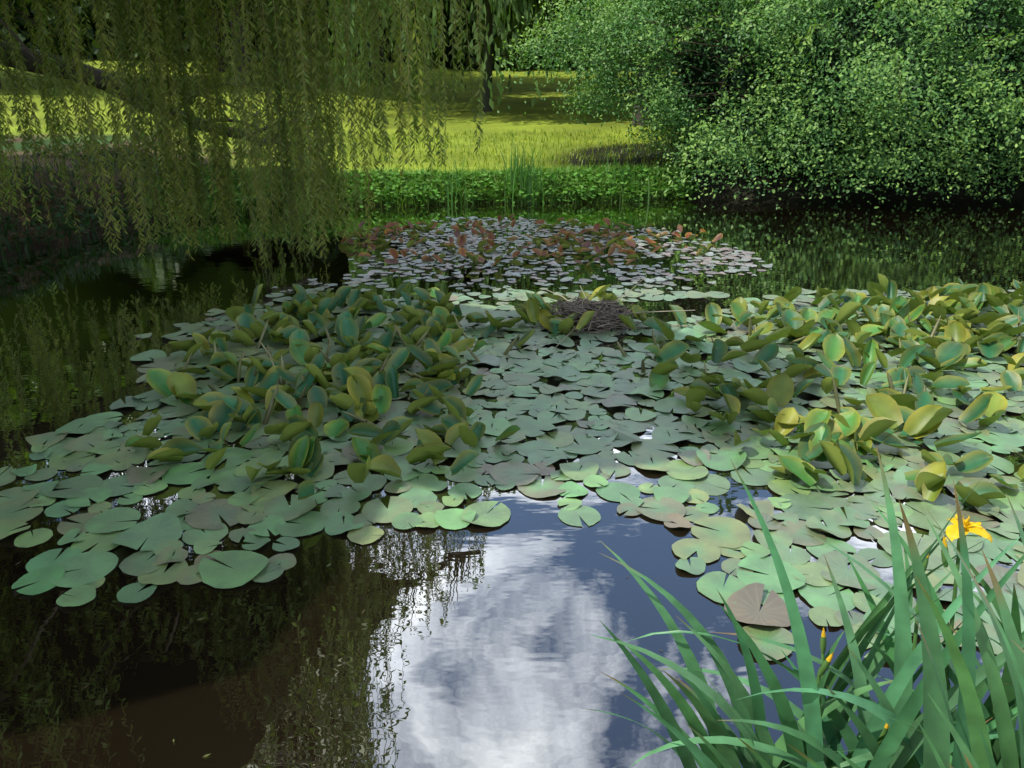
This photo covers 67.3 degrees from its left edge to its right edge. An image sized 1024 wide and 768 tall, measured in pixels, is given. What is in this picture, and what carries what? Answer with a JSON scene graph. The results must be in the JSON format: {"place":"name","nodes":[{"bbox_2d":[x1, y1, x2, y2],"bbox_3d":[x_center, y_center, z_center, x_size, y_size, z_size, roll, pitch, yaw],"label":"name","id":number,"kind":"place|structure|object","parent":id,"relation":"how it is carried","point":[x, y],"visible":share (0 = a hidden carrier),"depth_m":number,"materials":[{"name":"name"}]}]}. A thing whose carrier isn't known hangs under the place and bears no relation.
{"place":"outdoors","nodes":[
{"label":"outdoors","id":0,"kind":"place"},
{"bbox_2d":[0,194,1023,767],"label":"pond water","id":1,"kind":"structure","parent":0,"point":[472,646],"depth_m":3.41,"materials":[{"name":"black liquid"}]},
{"bbox_2d":[1,199,1022,756],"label":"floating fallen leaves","id":2,"kind":"object","parent":1,"relation":"on","point":[329,565],"visible":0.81,"depth_m":4.97,"materials":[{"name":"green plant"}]},
{"bbox_2d":[0,216,1023,659],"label":"water lily pads","id":3,"kind":"object","parent":1,"relation":"on","point":[746,592],"visible":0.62,"depth_m":4.25,"materials":[{"name":"green plant"}]},
{"bbox_2d":[125,213,1023,506],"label":"raised lily leaves","id":4,"kind":"object","parent":1,"relation":"on","point":[841,439],"visible":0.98,"depth_m":5.63,"materials":[{"name":"green plant"}]},
{"bbox_2d":[182,292,1020,424],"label":"water lily rolled leaves","id":5,"kind":"object","parent":1,"relation":"on","point":[382,367],"visible":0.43,"depth_m":5.86,"materials":[{"name":"green plant"}]},
{"bbox_2d":[529,276,694,349],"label":"coot nest twigs","id":6,"kind":"object","parent":1,"relation":"on","point":[605,317],"visible":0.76,"depth_m":6.82,"materials":[{"name":"brown wood"}]},
{"bbox_2d":[0,55,1023,259],"bbox_3d":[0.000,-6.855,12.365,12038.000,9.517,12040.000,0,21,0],"label":"terrain","id":7,"kind":"structure","parent":0,"point":[539,115],"depth_m":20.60,"materials":[{"name":"green plant"}]},
{"bbox_2d":[0,0,486,268],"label":"willow tree","id":8,"kind":"object","parent":7,"relation":"on","point":[299,173],"depth_m":8.16,"materials":[{"name":"green plant"}]},
{"bbox_2d":[0,131,698,250],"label":"bank plants","id":9,"kind":"object","parent":7,"relation":"on","point":[431,196],"visible":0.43,"depth_m":14.30,"materials":[{"name":"green plant"}]},
{"bbox_2d":[1,0,744,65],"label":"inner tree foliage","id":10,"kind":"object","parent":7,"relation":"on","point":[31,14],"visible":0.02,"depth_m":60.85,"materials":[{"name":"green plant"}]},
{"bbox_2d":[0,0,757,125],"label":"tree","id":11,"kind":"object","parent":7,"relation":"on","point":[504,24],"depth_m":35.81,"materials":[{"name":"green plant"}]},
{"bbox_2d":[479,0,1023,210],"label":"shrub","id":12,"kind":"object","parent":7,"relation":"on","point":[697,128],"depth_m":13.81,"materials":[{"name":"green plant"}]},
{"bbox_2d":[678,0,1023,172],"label":"shrub foliage","id":13,"kind":"object","parent":12,"relation":"attached to","point":[698,73],"visible":0.16,"depth_m":14.71,"materials":[{"name":"green plant"}]},
{"bbox_2d":[581,445,1023,767],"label":"iris leaves","id":14,"kind":"object","parent":7,"relation":"on","point":[971,731],"visible":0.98,"depth_m":1.73,"materials":[{"name":"green plant"}]},
{"bbox_2d":[817,535,993,767],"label":"flower stems","id":15,"kind":"object","parent":7,"relation":"on","point":[823,667],"visible":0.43,"depth_m":1.91,"materials":[{"name":"green plant"}]},
{"bbox_2d":[816,549,912,730],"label":"iris buds","id":16,"kind":"object","parent":15,"relation":"attached to","point":[821,683],"visible":0.25,"depth_m":1.94,"materials":[{"name":"green plant"}]},
{"bbox_2d":[821,514,992,728],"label":"iris flower petals","id":17,"kind":"object","parent":15,"relation":"on","point":[952,532],"visible":0.71,"depth_m":1.86,"materials":[{"name":"yellow plant"}]}
]}

